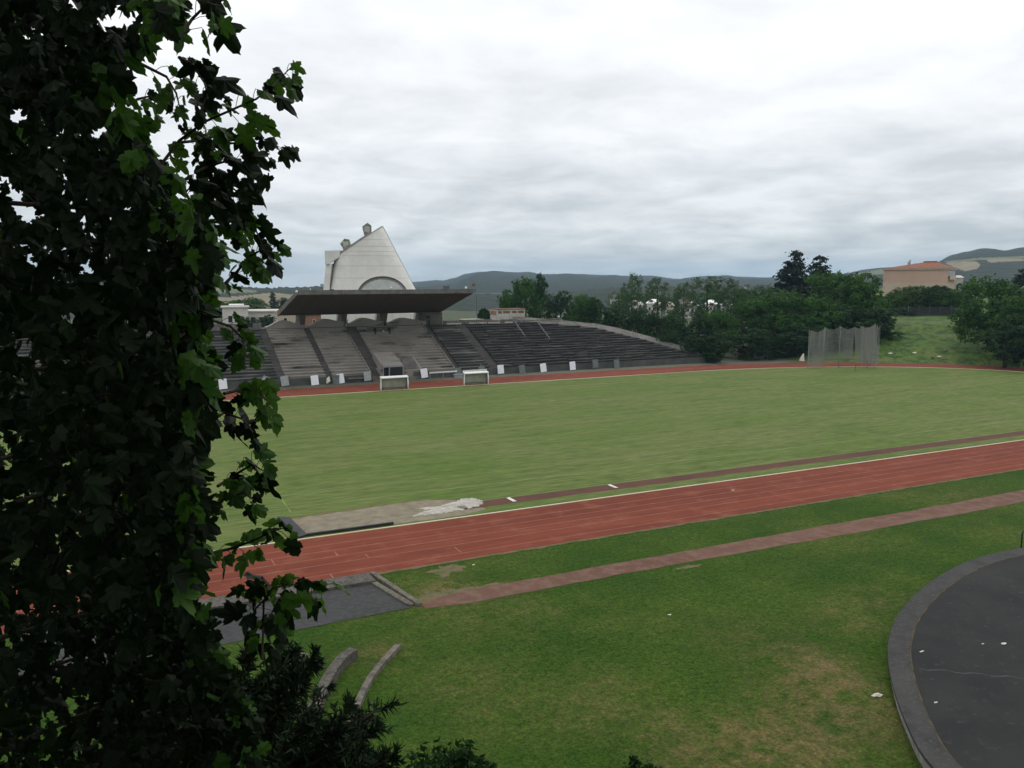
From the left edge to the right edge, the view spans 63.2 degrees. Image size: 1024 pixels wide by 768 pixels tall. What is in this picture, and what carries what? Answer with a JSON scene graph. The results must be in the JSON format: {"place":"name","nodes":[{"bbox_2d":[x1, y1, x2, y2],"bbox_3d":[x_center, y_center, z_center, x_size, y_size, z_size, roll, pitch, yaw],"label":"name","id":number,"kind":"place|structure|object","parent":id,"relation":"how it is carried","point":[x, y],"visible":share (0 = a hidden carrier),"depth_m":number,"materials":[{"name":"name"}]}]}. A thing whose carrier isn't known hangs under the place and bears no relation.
{"place":"outdoors","nodes":[
{"label":"outdoors","id":0,"kind":"place"},
{"bbox_2d":[61,281,322,318],"bbox_3d":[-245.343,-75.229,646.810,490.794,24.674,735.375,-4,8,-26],"label":"hills","id":1,"kind":"structure","parent":0,"point":[263,294],"depth_m":580.77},
{"bbox_2d":[321,223,414,322],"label":"church","id":2,"kind":"structure","parent":0,"point":[369,260],"depth_m":270.60,"materials":[{"name":"concrete"}]},
{"bbox_2d":[477,308,490,318],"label":"round tree","id":3,"kind":"object","parent":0,"point":[482,314],"visible":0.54,"depth_m":188.44,"materials":[{"name":"green plant"}]},
{"bbox_2d":[0,469,1023,767],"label":"lawn","id":4,"kind":"structure","parent":0,"point":[774,657],"depth_m":36.41,"materials":[{"name":"green plant"}]},
{"bbox_2d":[20,572,375,640],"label":"concrete slab","id":5,"kind":"structure","parent":4,"relation":"on","point":[361,579],"depth_m":42.99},
{"bbox_2d":[18,584,411,677],"bbox_3d":[-13.221,11.204,38.483,17.000,0.001,4.400,-4,8,-26],"label":"asphalt bay","id":6,"kind":"object","parent":4,"relation":"on","point":[362,601],"visible":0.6,"depth_m":40.42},
{"bbox_2d":[308,647,357,711],"bbox_3d":[-7.141,11.754,32.694,0.713,0.440,5.456,1,7,6],"label":"concrete bench","id":7,"kind":"object","parent":4,"relation":"on","point":[341,661],"visible":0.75,"depth_m":33.65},
{"bbox_2d":[348,644,400,721],"bbox_3d":[-5.619,11.974,31.833,0.643,0.220,8.966,1,7,6],"label":"stone bench","id":8,"kind":"object","parent":4,"relation":"on","point":[382,663],"visible":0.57,"depth_m":33.59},
{"bbox_2d":[370,571,421,606],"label":"stone kerb","id":9,"kind":"structure","parent":4,"relation":"on","point":[401,595],"depth_m":42.51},
{"bbox_2d":[417,589,459,602],"bbox_3d":[-3.458,10.761,42.043,2.492,0.001,2.432,3,8,21],"label":"bare patch","id":10,"kind":"object","parent":4,"relation":"on","point":[427,596],"visible":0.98,"depth_m":42.37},
{"bbox_2d":[425,564,466,576],"bbox_3d":[-3.485,10.264,45.938,1.643,0.001,2.158,5,9,35],"label":"bare patch","id":11,"kind":"object","parent":4,"relation":"on","point":[446,571],"visible":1,"depth_m":45.84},
{"bbox_2d":[455,581,508,590],"bbox_3d":[-1.609,10.597,43.334,5.078,0.001,0.780,-4,8,-26],"label":"bare patch","id":12,"kind":"object","parent":4,"relation":"on","point":[472,587],"visible":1,"depth_m":43.47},
{"bbox_2d":[2,468,1023,633],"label":"worn edge","id":13,"kind":"object","parent":4,"relation":"on","point":[539,547],"visible":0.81,"depth_m":53.91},
{"bbox_2d":[422,490,1023,607],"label":"footpath","id":14,"kind":"structure","parent":4,"relation":"on","point":[608,570],"depth_m":49.37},
{"bbox_2d":[888,547,1023,767],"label":"round stage","id":15,"kind":"object","parent":4,"relation":"on","point":[950,622],"visible":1,"depth_m":33.45,"materials":[{"name":"black concrete"}]},
{"bbox_2d":[0,367,1023,570],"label":"infield","id":16,"kind":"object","parent":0,"point":[334,443],"visible":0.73,"depth_m":87.28,"materials":[{"name":"green plant"}]},
{"bbox_2d":[291,500,421,518],"bbox_3d":[-8.947,8.690,58.223,12.784,0.001,2.559,-3,8,-22],"label":"worn edge","id":17,"kind":"object","parent":16,"relation":"on","point":[353,509],"visible":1,"depth_m":57.64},
{"bbox_2d":[292,500,484,533],"bbox_3d":[-8.482,8.886,56.677,13.100,0.001,4.783,-4,8,-26],"label":"sand pit","id":18,"kind":"object","parent":16,"relation":"on","point":[401,513],"visible":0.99,"depth_m":56.19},
{"bbox_2d":[278,516,393,537],"bbox_3d":[-11.665,9.015,54.927,6.487,0.160,5.086,-4,8,-26],"label":"pit cover","id":19,"kind":"object","parent":18,"relation":"on","point":[296,527],"visible":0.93,"depth_m":53.17,"materials":[{"name":"black rubber"}]},
{"bbox_2d":[414,498,482,515],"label":"white sand","id":20,"kind":"structure","parent":18,"relation":"on","point":[466,502],"depth_m":58.52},
{"bbox_2d":[68,367,1023,571],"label":"track kerb","id":21,"kind":"structure","parent":16,"relation":"on","point":[608,496],"depth_m":66.04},
{"bbox_2d":[218,365,1023,566],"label":"lane line","id":22,"kind":"object","parent":16,"relation":"on","point":[610,509],"visible":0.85,"depth_m":59.13,"materials":[{"name":"paint"}]},
{"bbox_2d":[231,366,1023,557],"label":"lane line","id":23,"kind":"object","parent":16,"relation":"on","point":[629,501],"visible":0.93,"depth_m":61.86,"materials":[{"name":"paint"}]},
{"bbox_2d":[248,412,1016,499],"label":"chalk line","id":24,"kind":"object","parent":16,"relation":"on","point":[612,458],"visible":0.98,"depth_m":73.81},
{"bbox_2d":[269,420,1017,510],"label":"chalk line","id":25,"kind":"object","parent":16,"relation":"on","point":[617,468],"visible":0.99,"depth_m":69.59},
{"bbox_2d":[464,431,1023,509],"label":"jump runway","id":26,"kind":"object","parent":16,"relation":"on","point":[495,502],"visible":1,"depth_m":69.23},
{"bbox_2d":[488,430,1022,499],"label":"runway edge","id":27,"kind":"object","parent":16,"relation":"on","point":[737,467],"visible":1,"depth_m":70.30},
{"bbox_2d":[807,324,877,367],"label":"throwing cage","id":28,"kind":"object","parent":16,"relation":"on","point":[865,345],"visible":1,"depth_m":150.75,"materials":[{"name":"fabric"}]},
{"bbox_2d":[0,293,1023,367],"bbox_3d":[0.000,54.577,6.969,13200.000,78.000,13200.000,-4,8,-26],"label":"ground","id":29,"kind":"structure","parent":0,"point":[448,315],"depth_m":321.92,"materials":[{"name":"green plant"}]},
{"bbox_2d":[220,299,247,312],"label":"broadleaf tree","id":30,"kind":"object","parent":29,"relation":"on","point":[238,301],"visible":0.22,"depth_m":319.49,"materials":[{"name":"green plant"}]},
{"bbox_2d":[220,305,248,323],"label":"pale house","id":31,"kind":"structure","parent":29,"relation":"on","point":[240,310],"depth_m":222.28,"materials":[{"name":"paint"}]},
{"bbox_2d":[244,297,269,308],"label":"broadleaf tree","id":32,"kind":"object","parent":29,"relation":"on","point":[256,302],"visible":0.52,"depth_m":312.29,"materials":[{"name":"green plant"}]},
{"bbox_2d":[248,309,278,327],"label":"flat roofed house","id":33,"kind":"structure","parent":29,"relation":"on","point":[254,313],"depth_m":229.41,"materials":[{"name":"paint"}]},
{"bbox_2d":[252,314,276,327],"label":"broadleaf tree","id":34,"kind":"object","parent":29,"relation":"on","point":[268,321],"visible":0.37,"depth_m":205.32,"materials":[{"name":"green plant"}]},
{"bbox_2d":[271,297,286,308],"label":"broadleaf tree","id":35,"kind":"object","parent":29,"relation":"on","point":[282,300],"visible":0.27,"depth_m":335.07,"materials":[{"name":"green plant"}]},
{"bbox_2d":[276,310,294,321],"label":"tan house","id":36,"kind":"structure","parent":29,"relation":"on","point":[289,318],"depth_m":219.69,"materials":[{"name":"paint"}]},
{"bbox_2d":[305,315,320,326],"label":"brick house","id":37,"kind":"structure","parent":29,"relation":"on","point":[310,319],"depth_m":225.15,"materials":[{"name":"red brick"}]},
{"bbox_2d":[10,289,712,398],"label":"grandstand","id":38,"kind":"object","parent":29,"relation":"on","point":[298,351],"visible":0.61,"depth_m":140.09,"materials":[{"name":"concrete"}]},
{"bbox_2d":[489,308,525,319],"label":"building","id":39,"kind":"structure","parent":38,"relation":"on","point":[503,313],"depth_m":158.10,"materials":[{"name":"concrete"}]},
{"bbox_2d":[496,289,520,307],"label":"broadleaf tree","id":40,"kind":"object","parent":29,"relation":"on","point":[505,292],"visible":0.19,"depth_m":207.80,"materials":[{"name":"green plant"}]},
{"bbox_2d":[220,358,799,392],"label":"apron","id":41,"kind":"object","parent":29,"relation":"on","point":[753,361],"visible":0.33,"depth_m":143.24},
{"bbox_2d":[218,379,227,389],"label":"leaning board","id":42,"kind":"object","parent":41,"relation":"on","point":[222,384],"visible":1,"depth_m":118.89,"materials":[{"name":"silver metal"}]},
{"bbox_2d":[280,376,288,386],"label":"leaning board","id":43,"kind":"object","parent":41,"relation":"on","point":[284,381],"visible":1,"depth_m":122.69,"materials":[{"name":"silver metal"}]},
{"bbox_2d":[504,275,545,317],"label":"broadleaf tree","id":44,"kind":"object","parent":29,"relation":"on","point":[525,289],"visible":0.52,"depth_m":201.26,"materials":[{"name":"green plant"}]},
{"bbox_2d":[525,272,552,318],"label":"broadleaf tree","id":45,"kind":"object","parent":29,"relation":"on","point":[539,286],"visible":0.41,"depth_m":210.08,"materials":[{"name":"green plant"}]},
{"bbox_2d":[542,290,577,321],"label":"broadleaf tree","id":46,"kind":"object","parent":29,"relation":"on","point":[554,309],"visible":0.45,"depth_m":194.55,"materials":[{"name":"green plant"}]},
{"bbox_2d":[564,294,595,322],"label":"broadleaf tree","id":47,"kind":"object","parent":29,"relation":"on","point":[578,301],"visible":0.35,"depth_m":189.61,"materials":[{"name":"green plant"}]},
{"bbox_2d":[577,296,616,324],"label":"broadleaf tree","id":48,"kind":"object","parent":29,"relation":"on","point":[591,312],"visible":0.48,"depth_m":183.26,"materials":[{"name":"green plant"}]},
{"bbox_2d":[598,306,631,330],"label":"broadleaf tree","id":49,"kind":"object","parent":29,"relation":"on","point":[611,318],"visible":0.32,"depth_m":178.85,"materials":[{"name":"green plant"}]},
{"bbox_2d":[605,290,628,311],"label":"airy tree","id":50,"kind":"object","parent":29,"relation":"on","point":[619,305],"visible":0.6,"depth_m":257.71,"materials":[{"name":"green plant"}]},
{"bbox_2d":[619,272,644,318],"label":"airy tree","id":51,"kind":"object","parent":29,"relation":"on","point":[630,300],"visible":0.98,"depth_m":231.30,"materials":[{"name":"green plant"}]},
{"bbox_2d":[620,308,654,334],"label":"broadleaf tree","id":52,"kind":"object","parent":29,"relation":"on","point":[629,324],"visible":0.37,"depth_m":174.46,"materials":[{"name":"green plant"}]},
{"bbox_2d":[646,299,660,317],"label":"town house","id":53,"kind":"structure","parent":29,"relation":"on","point":[649,308],"depth_m":334.19,"materials":[{"name":"white concrete"}]},
{"bbox_2d":[639,310,672,341],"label":"broadleaf tree","id":54,"kind":"object","parent":29,"relation":"on","point":[654,322],"visible":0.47,"depth_m":173.19,"materials":[{"name":"green plant"}]},
{"bbox_2d":[643,277,675,314],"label":"airy tree","id":55,"kind":"object","parent":29,"relation":"on","point":[652,287],"visible":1,"depth_m":233.85,"materials":[{"name":"green plant"}]},
{"bbox_2d":[655,330,682,345],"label":"broadleaf tree","id":56,"kind":"object","parent":29,"relation":"on","point":[671,336],"visible":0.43,"depth_m":161.62,"materials":[{"name":"green plant"}]},
{"bbox_2d":[661,309,685,322],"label":"broadleaf tree","id":57,"kind":"object","parent":29,"relation":"on","point":[672,312],"visible":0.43,"depth_m":264.20,"materials":[{"name":"green plant"}]},
{"bbox_2d":[656,315,695,345],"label":"broadleaf tree","id":58,"kind":"object","parent":29,"relation":"on","point":[676,324],"visible":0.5,"depth_m":168.56,"materials":[{"name":"green plant"}]},
{"bbox_2d":[670,282,697,319],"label":"airy tree","id":59,"kind":"object","parent":29,"relation":"on","point":[681,289],"visible":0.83,"depth_m":242.59,"materials":[{"name":"green plant"}]},
{"bbox_2d":[679,335,707,356],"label":"broadleaf tree","id":60,"kind":"object","parent":29,"relation":"on","point":[692,345],"visible":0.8,"depth_m":158.52,"materials":[{"name":"green plant"}]},
{"bbox_2d":[689,308,710,325],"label":"broadleaf tree","id":61,"kind":"object","parent":29,"relation":"on","point":[698,313],"visible":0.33,"depth_m":261.88,"materials":[{"name":"green plant"}]},
{"bbox_2d":[684,314,722,355],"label":"broadleaf tree","id":62,"kind":"object","parent":29,"relation":"on","point":[698,331],"visible":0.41,"depth_m":168.07,"materials":[{"name":"green plant"}]},
{"bbox_2d":[682,275,732,320],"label":"airy tree","id":63,"kind":"object","parent":29,"relation":"on","point":[709,285],"visible":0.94,"depth_m":231.95,"materials":[{"name":"green plant"}]},
{"bbox_2d":[698,290,730,309],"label":"broadleaf tree","id":64,"kind":"object","parent":29,"relation":"on","point":[710,298],"visible":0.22,"depth_m":364.27,"materials":[{"name":"green plant"}]},
{"bbox_2d":[697,332,732,361],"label":"broadleaf tree","id":65,"kind":"object","parent":29,"relation":"on","point":[717,339],"visible":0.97,"depth_m":157.43,"materials":[{"name":"green plant"}]},
{"bbox_2d":[702,309,740,353],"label":"broadleaf tree","id":66,"kind":"object","parent":29,"relation":"on","point":[726,325],"visible":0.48,"depth_m":169.63,"materials":[{"name":"green plant"}]},
{"bbox_2d":[719,277,751,334],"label":"airy tree","id":67,"kind":"object","parent":29,"relation":"on","point":[734,286],"visible":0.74,"depth_m":228.60,"materials":[{"name":"green plant"}]},
{"bbox_2d":[726,288,760,314],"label":"broadleaf tree","id":68,"kind":"object","parent":29,"relation":"on","point":[731,305],"visible":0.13,"depth_m":315.87,"materials":[{"name":"green plant"}]},
{"bbox_2d":[729,296,766,347],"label":"broadleaf tree","id":69,"kind":"object","parent":29,"relation":"on","point":[738,315],"visible":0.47,"depth_m":177.89,"materials":[{"name":"green plant"}]},
{"bbox_2d":[725,327,782,360],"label":"broadleaf tree","id":70,"kind":"object","parent":29,"relation":"on","point":[760,337],"visible":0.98,"depth_m":162.91,"materials":[{"name":"green plant"}]},
{"bbox_2d":[745,283,774,328],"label":"broadleaf tree","id":71,"kind":"object","parent":29,"relation":"on","point":[763,290],"visible":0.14,"depth_m":246.83,"materials":[{"name":"green plant"}]},
{"bbox_2d":[741,287,814,349],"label":"broadleaf tree","id":72,"kind":"object","parent":29,"relation":"on","point":[776,304],"visible":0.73,"depth_m":171.27,"materials":[{"name":"green plant"}]},
{"bbox_2d":[759,250,821,327],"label":"conifer","id":73,"kind":"object","parent":29,"relation":"on","point":[793,280],"visible":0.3,"depth_m":209.00,"materials":[{"name":"green plant"}]},
{"bbox_2d":[767,324,820,357],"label":"broadleaf tree","id":74,"kind":"object","parent":29,"relation":"on","point":[796,343],"visible":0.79,"depth_m":166.08,"materials":[{"name":"green plant"}]},
{"bbox_2d":[799,255,835,316],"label":"conifer","id":75,"kind":"object","parent":29,"relation":"on","point":[816,266],"visible":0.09,"depth_m":211.33,"materials":[{"name":"green plant"}]},
{"bbox_2d":[783,292,853,350],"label":"broadleaf tree","id":76,"kind":"object","parent":29,"relation":"on","point":[821,310],"visible":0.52,"depth_m":171.13,"materials":[{"name":"green plant"}]},
{"bbox_2d":[804,327,854,353],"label":"broadleaf tree","id":77,"kind":"object","parent":29,"relation":"on","point":[834,337],"visible":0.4,"depth_m":167.43,"materials":[{"name":"green plant"}]},
{"bbox_2d":[803,270,872,329],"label":"broadleaf tree","id":78,"kind":"object","parent":29,"relation":"on","point":[814,278],"visible":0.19,"depth_m":185.12,"materials":[{"name":"green plant"}]},
{"bbox_2d":[813,304,892,344],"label":"broadleaf tree","id":79,"kind":"object","parent":29,"relation":"on","point":[855,318],"visible":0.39,"depth_m":170.83,"materials":[{"name":"green plant"}]},
{"bbox_2d":[0,0,1023,287],"label":"sky","id":80,"kind":"structure","parent":0,"point":[674,139],"materials":[{"name":"white"}]},
{"bbox_2d":[1,363,1023,632],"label":"running track","id":81,"kind":"structure","parent":0,"point":[399,543],"depth_m":57.62,"materials":[{"name":"rubber"}]},
{"bbox_2d":[380,375,408,390],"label":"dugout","id":82,"kind":"object","parent":81,"relation":"on","point":[394,382],"visible":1,"depth_m":119.75,"materials":[{"name":"white plastic"}]},
{"bbox_2d":[463,371,488,385],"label":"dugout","id":83,"kind":"object","parent":81,"relation":"on","point":[475,377],"visible":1,"depth_m":125.49,"materials":[{"name":"white plastic"}]},
{"bbox_2d":[4,363,1021,625],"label":"lane line","id":84,"kind":"object","parent":81,"relation":"on","point":[622,527],"visible":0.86,"depth_m":54.56,"materials":[{"name":"paint"}]},
{"bbox_2d":[16,364,1019,611],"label":"lane line","id":85,"kind":"object","parent":81,"relation":"on","point":[580,525],"visible":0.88,"depth_m":55.23,"materials":[{"name":"paint"}]},
{"bbox_2d":[211,365,1023,574],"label":"lane line","id":86,"kind":"object","parent":81,"relation":"on","point":[587,518],"visible":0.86,"depth_m":56.63,"materials":[{"name":"paint"}]},
{"bbox_2d":[320,271,784,292],"bbox_3d":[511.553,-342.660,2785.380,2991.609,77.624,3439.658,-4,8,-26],"label":"hills","id":87,"kind":"structure","parent":0,"point":[492,282],"depth_m":1535.97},
{"bbox_2d":[443,284,842,314],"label":"hills","id":88,"kind":"structure","parent":0,"point":[487,301],"depth_m":510.79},
{"bbox_2d":[777,288,1023,366],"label":"grass bank","id":89,"kind":"structure","parent":0,"point":[927,337],"depth_m":165.19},
{"bbox_2d":[828,271,894,329],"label":"broadleaf tree","id":90,"kind":"object","parent":89,"relation":"on","point":[863,288],"visible":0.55,"depth_m":177.14,"materials":[{"name":"green plant"}]},
{"bbox_2d":[854,307,904,340],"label":"broadleaf tree","id":91,"kind":"object","parent":89,"relation":"on","point":[882,332],"visible":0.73,"depth_m":170.22,"materials":[{"name":"green plant"}]},
{"bbox_2d":[892,308,920,315],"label":"bush","id":92,"kind":"object","parent":89,"relation":"on","point":[903,310],"visible":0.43,"depth_m":201.93,"materials":[{"name":"green plant"}]},
{"bbox_2d":[882,285,939,310],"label":"rounded shrub","id":93,"kind":"object","parent":89,"relation":"on","point":[906,294],"visible":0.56,"depth_m":209.78,"materials":[{"name":"green plant"}]},
{"bbox_2d":[882,260,956,295],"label":"apartment building","id":94,"kind":"structure","parent":89,"relation":"on","point":[926,274],"depth_m":269.55,"materials":[{"name":"paint"}]},
{"bbox_2d":[908,306,962,315],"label":"boundary fence","id":95,"kind":"object","parent":89,"relation":"on","point":[934,311],"visible":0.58,"depth_m":197.61,"materials":[{"name":"silver metal"}]},
{"bbox_2d":[912,285,961,313],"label":"rounded shrub","id":96,"kind":"object","parent":89,"relation":"on","point":[938,291],"visible":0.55,"depth_m":205.08,"materials":[{"name":"green plant"}]},
{"bbox_2d":[933,289,969,313],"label":"broadleaf tree","id":97,"kind":"object","parent":89,"relation":"on","point":[946,299],"visible":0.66,"depth_m":201.18,"materials":[{"name":"green plant"}]},
{"bbox_2d":[954,275,963,290],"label":"white cottage","id":98,"kind":"structure","parent":89,"relation":"on","point":[959,278],"depth_m":276.08,"materials":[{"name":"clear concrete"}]},
{"bbox_2d":[955,282,978,301],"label":"broadleaf tree","id":99,"kind":"object","parent":89,"relation":"on","point":[970,297],"visible":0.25,"depth_m":227.44,"materials":[{"name":"green plant"}]},
{"bbox_2d":[945,273,1023,346],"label":"broadleaf tree","id":100,"kind":"object","parent":89,"relation":"on","point":[969,319],"visible":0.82,"depth_m":158.92,"materials":[{"name":"green plant"}]},
{"bbox_2d":[973,314,1023,367],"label":"broadleaf tree","id":101,"kind":"object","parent":89,"relation":"on","point":[1014,342],"visible":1,"depth_m":146.54,"materials":[{"name":"green plant"}]},
{"bbox_2d":[984,295,1023,360],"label":"broadleaf tree","id":102,"kind":"object","parent":89,"relation":"on","point":[1012,309],"visible":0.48,"depth_m":151.70,"materials":[{"name":"green plant"}]},
{"bbox_2d":[1009,269,1023,290],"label":"conifer","id":103,"kind":"object","parent":89,"relation":"on","point":[1019,278],"visible":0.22,"depth_m":221.65,"materials":[{"name":"green plant"}]},
{"bbox_2d":[834,247,1023,288],"bbox_3d":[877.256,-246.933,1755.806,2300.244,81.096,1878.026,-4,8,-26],"label":"hills","id":104,"kind":"structure","parent":0,"point":[985,262],"depth_m":924.42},
{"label":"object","id":105,"kind":"structure","parent":0,"visible":0},
{"bbox_2d":[0,0,351,767],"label":"maple tree","id":106,"kind":"object","parent":105,"relation":"on","point":[140,434],"visible":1,"depth_m":3.07,"materials":[{"name":"green plant"}]},
{"bbox_2d":[113,640,410,767],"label":"juniper shrub","id":107,"kind":"object","parent":105,"relation":"on","point":[310,738],"visible":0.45,"depth_m":5.25,"materials":[{"name":"green plant"}]},
{"bbox_2d":[405,737,497,767],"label":"bush","id":108,"kind":"object","parent":105,"relation":"on","point":[462,757],"visible":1,"depth_m":9.08,"materials":[{"name":"green plant"}]},
{"bbox_2d":[622,754,662,767],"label":"bush","id":109,"kind":"object","parent":105,"relation":"on","point":[634,762],"visible":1,"depth_m":9.12,"materials":[{"name":"green plant"}]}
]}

